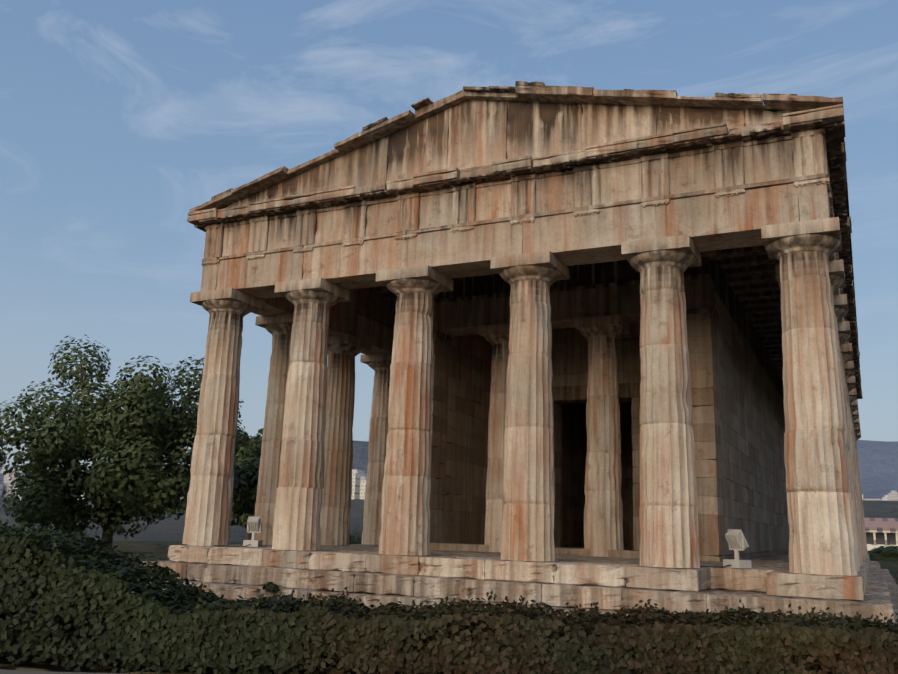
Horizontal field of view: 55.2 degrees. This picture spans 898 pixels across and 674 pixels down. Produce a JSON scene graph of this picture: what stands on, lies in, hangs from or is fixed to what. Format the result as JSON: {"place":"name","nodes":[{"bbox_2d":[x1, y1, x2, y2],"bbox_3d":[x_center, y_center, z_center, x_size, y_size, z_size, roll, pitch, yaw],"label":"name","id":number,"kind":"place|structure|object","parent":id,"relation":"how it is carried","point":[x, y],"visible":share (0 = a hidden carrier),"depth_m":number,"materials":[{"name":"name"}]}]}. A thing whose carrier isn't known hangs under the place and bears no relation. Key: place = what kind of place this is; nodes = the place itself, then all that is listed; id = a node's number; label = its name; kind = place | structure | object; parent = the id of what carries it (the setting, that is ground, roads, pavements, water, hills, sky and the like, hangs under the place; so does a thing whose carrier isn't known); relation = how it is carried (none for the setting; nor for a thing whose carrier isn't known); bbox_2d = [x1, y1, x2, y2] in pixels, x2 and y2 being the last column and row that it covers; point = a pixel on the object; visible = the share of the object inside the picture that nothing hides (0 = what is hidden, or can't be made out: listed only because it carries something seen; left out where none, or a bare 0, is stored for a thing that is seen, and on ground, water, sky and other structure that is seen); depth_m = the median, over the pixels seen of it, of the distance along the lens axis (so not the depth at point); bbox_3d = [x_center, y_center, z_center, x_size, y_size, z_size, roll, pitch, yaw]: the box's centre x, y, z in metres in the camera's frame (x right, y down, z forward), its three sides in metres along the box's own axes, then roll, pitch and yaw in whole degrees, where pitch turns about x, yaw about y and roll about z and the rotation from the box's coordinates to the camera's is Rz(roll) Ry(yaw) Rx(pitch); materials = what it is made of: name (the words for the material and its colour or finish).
{"place":"outdoors","nodes":[
{"label":"outdoors","id":0,"kind":"place"},
{"bbox_2d":[0,669,117,673],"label":"path gravel","id":1,"kind":"structure","parent":0,"point":[20,672],"depth_m":8.76,"materials":[{"name":"gravel"}]},
{"bbox_2d":[0,440,897,673],"bbox_3d":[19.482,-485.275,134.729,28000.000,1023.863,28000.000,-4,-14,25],"label":"terrain","id":2,"kind":"structure","parent":0,"point":[878,466],"depth_m":505.71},
{"bbox_2d":[0,425,4,466],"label":"tree","id":3,"kind":"object","parent":2,"relation":"on","point":[1,456],"visible":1,"depth_m":22.35,"materials":[{"name":"green plant"}]},
{"bbox_2d":[0,335,245,552],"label":"tree","id":4,"kind":"object","parent":2,"relation":"on","point":[142,436],"visible":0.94,"depth_m":26.23,"materials":[{"name":"green plant"}]},
{"bbox_2d":[230,428,262,538],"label":"tree","id":5,"kind":"object","parent":2,"relation":"on","point":[245,452],"visible":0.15,"depth_m":42.89,"materials":[{"name":"green plant"}]},
{"bbox_2d":[232,432,262,515],"bbox_3d":[-6.423,6.184,32.596,4.599,5.329,4.296,3,-13,-4],"label":"tree","id":6,"kind":"object","parent":2,"relation":"on","point":[245,483],"visible":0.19,"depth_m":32.01,"materials":[{"name":"green plant"}]},
{"bbox_2d":[245,529,250,539],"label":"tree","id":7,"kind":"object","parent":2,"relation":"on","point":[248,536],"depth_m":56.51,"materials":[{"name":"green plant"}]},
{"bbox_2d":[349,525,361,543],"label":"bush","id":8,"kind":"object","parent":2,"relation":"on","point":[352,537],"visible":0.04,"depth_m":150.14,"materials":[{"name":"green plant"}]},
{"bbox_2d":[0,518,897,673],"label":"hedge shrubs","id":9,"kind":"object","parent":2,"relation":"on","point":[57,598],"visible":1,"depth_m":9.01,"materials":[{"name":"green plant"}]},
{"bbox_2d":[0,466,897,508],"bbox_3d":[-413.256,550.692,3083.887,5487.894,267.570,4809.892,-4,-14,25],"label":"city buildings","id":10,"kind":"structure","parent":2,"relation":"on","point":[359,478],"depth_m":840.52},
{"bbox_2d":[132,544,897,624],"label":"temple steps","id":11,"kind":"structure","parent":2,"relation":"on","point":[368,575],"depth_m":15.32,"materials":[{"name":"stone"}]},
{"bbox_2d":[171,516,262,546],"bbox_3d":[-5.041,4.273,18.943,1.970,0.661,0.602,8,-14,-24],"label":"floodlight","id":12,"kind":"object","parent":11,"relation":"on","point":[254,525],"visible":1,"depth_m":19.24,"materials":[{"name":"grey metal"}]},
{"bbox_2d":[182,288,264,545],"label":"column","id":13,"kind":"structure","parent":11,"relation":"on","point":[208,509],"depth_m":19.31,"materials":[{"name":"stone"}]},
{"bbox_2d":[262,582,279,593],"bbox_3d":[-3.399,4.797,16.412,0.384,0.234,0.228,-4,-14,25],"label":"weed","id":14,"kind":"object","parent":11,"relation":"on","point":[270,587],"visible":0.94,"depth_m":16.36,"materials":[{"name":"green plant"}]},
{"bbox_2d":[255,313,293,545],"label":"column","id":15,"kind":"structure","parent":11,"relation":"on","point":[278,327],"depth_m":21.45,"materials":[{"name":"stone"}]},
{"bbox_2d":[272,277,350,550],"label":"column","id":16,"kind":"structure","parent":11,"relation":"on","point":[298,499],"depth_m":18.28,"materials":[{"name":"stone"}]},
{"bbox_2d":[320,334,371,545],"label":"column","id":17,"kind":"structure","parent":11,"relation":"on","point":[343,351],"depth_m":23.70,"materials":[{"name":"stone"}]},
{"bbox_2d":[187,104,862,398],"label":"entablature","id":18,"kind":"structure","parent":17,"relation":"on","point":[714,187],"depth_m":16.86,"materials":[{"name":"stone"}]},
{"bbox_2d":[370,245,782,379],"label":"temple ceiling beams","id":19,"kind":"structure","parent":18,"relation":"attached to","point":[749,274],"depth_m":24.41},
{"bbox_2d":[833,137,861,389],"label":"temple roof","id":20,"kind":"structure","parent":18,"relation":"on","point":[847,209],"depth_m":21.18,"materials":[{"name":"stone"}]},
{"bbox_2d":[189,81,842,212],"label":"temple pediments","id":21,"kind":"object","parent":20,"relation":"attached to","point":[469,127],"visible":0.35,"depth_m":17.52,"materials":[{"name":"stone"}]},
{"bbox_2d":[360,353,391,544],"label":"column","id":22,"kind":"structure","parent":11,"relation":"on","point":[379,364],"depth_m":25.95,"materials":[{"name":"stone"}]},
{"bbox_2d":[376,265,453,555],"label":"column","id":23,"kind":"structure","parent":11,"relation":"on","point":[405,510],"depth_m":17.16,"materials":[{"name":"stone"}]},
{"bbox_2d":[478,323,509,551],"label":"column","id":24,"kind":"structure","parent":11,"relation":"on","point":[496,336],"depth_m":21.75,"materials":[{"name":"stone"}]},
{"bbox_2d":[490,251,568,561],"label":"column","id":25,"kind":"structure","parent":11,"relation":"on","point":[528,510],"depth_m":16.05,"materials":[{"name":"stone"}]},
{"bbox_2d":[574,314,629,556],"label":"column","id":26,"kind":"structure","parent":11,"relation":"on","point":[603,521],"depth_m":20.58,"materials":[{"name":"stone"}]},
{"bbox_2d":[430,257,789,561],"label":"inner wall","id":27,"kind":"structure","parent":11,"relation":"on","point":[737,391],"depth_m":23.70,"materials":[{"name":"stone"}]},
{"bbox_2d":[621,234,700,567],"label":"column","id":28,"kind":"structure","parent":11,"relation":"on","point":[668,514],"depth_m":14.96,"materials":[{"name":"stone"}]},
{"bbox_2d":[700,529,751,567],"bbox_3d":[4.377,3.779,15.444,1.970,0.661,0.602,-4,-14,24],"label":"floodlight","id":29,"kind":"object","parent":11,"relation":"on","point":[736,540],"visible":0.98,"depth_m":15.12,"materials":[{"name":"grey metal"}]},
{"bbox_2d":[761,217,857,575],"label":"column","id":30,"kind":"structure","parent":11,"relation":"on","point":[822,540],"depth_m":13.93,"materials":[{"name":"stone"}]},
{"bbox_2d":[775,259,859,570],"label":"column","id":31,"kind":"structure","parent":11,"relation":"on","point":[836,274],"depth_m":16.27,"materials":[{"name":"stone"}]},
{"bbox_2d":[834,294,861,566],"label":"column","id":32,"kind":"structure","parent":11,"relation":"on","point":[840,306],"depth_m":18.51,"materials":[{"name":"stone"}]},
{"bbox_2d":[838,321,862,564],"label":"column","id":33,"kind":"structure","parent":11,"relation":"on","point":[844,331],"depth_m":20.79,"materials":[{"name":"stone"}]},
{"bbox_2d":[840,343,862,554],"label":"column","id":34,"kind":"structure","parent":11,"relation":"on","point":[846,351],"depth_m":23.05,"materials":[{"name":"stone"}]},
{"bbox_2d":[844,361,864,559],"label":"column","id":35,"kind":"structure","parent":11,"relation":"on","point":[849,368],"depth_m":25.32,"materials":[{"name":"stone"}]},
{"bbox_2d":[848,389,864,546],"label":"column","id":36,"kind":"structure","parent":11,"relation":"on","point":[852,395],"depth_m":29.86,"materials":[{"name":"stone"}]},
{"bbox_2d":[847,376,865,558],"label":"column","id":37,"kind":"structure","parent":11,"relation":"on","point":[851,383],"depth_m":27.59,"materials":[{"name":"stone"}]},
{"bbox_2d":[851,400,865,555],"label":"column","id":38,"kind":"structure","parent":11,"relation":"on","point":[854,405],"depth_m":32.11,"materials":[{"name":"stone"}]},
{"bbox_2d":[852,410,865,550],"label":"column","id":39,"kind":"structure","parent":11,"relation":"on","point":[855,415],"depth_m":34.34,"materials":[{"name":"stone"}]},
{"bbox_2d":[853,418,866,554],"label":"column","id":40,"kind":"structure","parent":11,"relation":"on","point":[856,422],"depth_m":36.63,"materials":[{"name":"stone"}]},
{"bbox_2d":[855,426,866,551],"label":"column","id":41,"kind":"structure","parent":11,"relation":"on","point":[857,430],"depth_m":39.09,"materials":[{"name":"stone"}]},
{"bbox_2d":[856,430,867,552],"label":"column","id":42,"kind":"structure","parent":11,"relation":"on","point":[858,435],"depth_m":40.97,"materials":[{"name":"stone"}]},
{"bbox_2d":[864,518,897,550],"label":"stoa of attalos","id":43,"kind":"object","parent":2,"relation":"on","point":[881,532],"visible":0.27,"depth_m":222.94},
{"bbox_2d":[868,545,897,561],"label":"agora tree","id":44,"kind":"object","parent":2,"relation":"on","point":[886,554],"visible":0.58,"depth_m":99.94,"materials":[{"name":"green plant"}]},
{"bbox_2d":[0,0,897,470],"label":"sky","id":45,"kind":"structure","parent":0,"point":[119,119],"materials":[{"name":"blue"}]}
]}

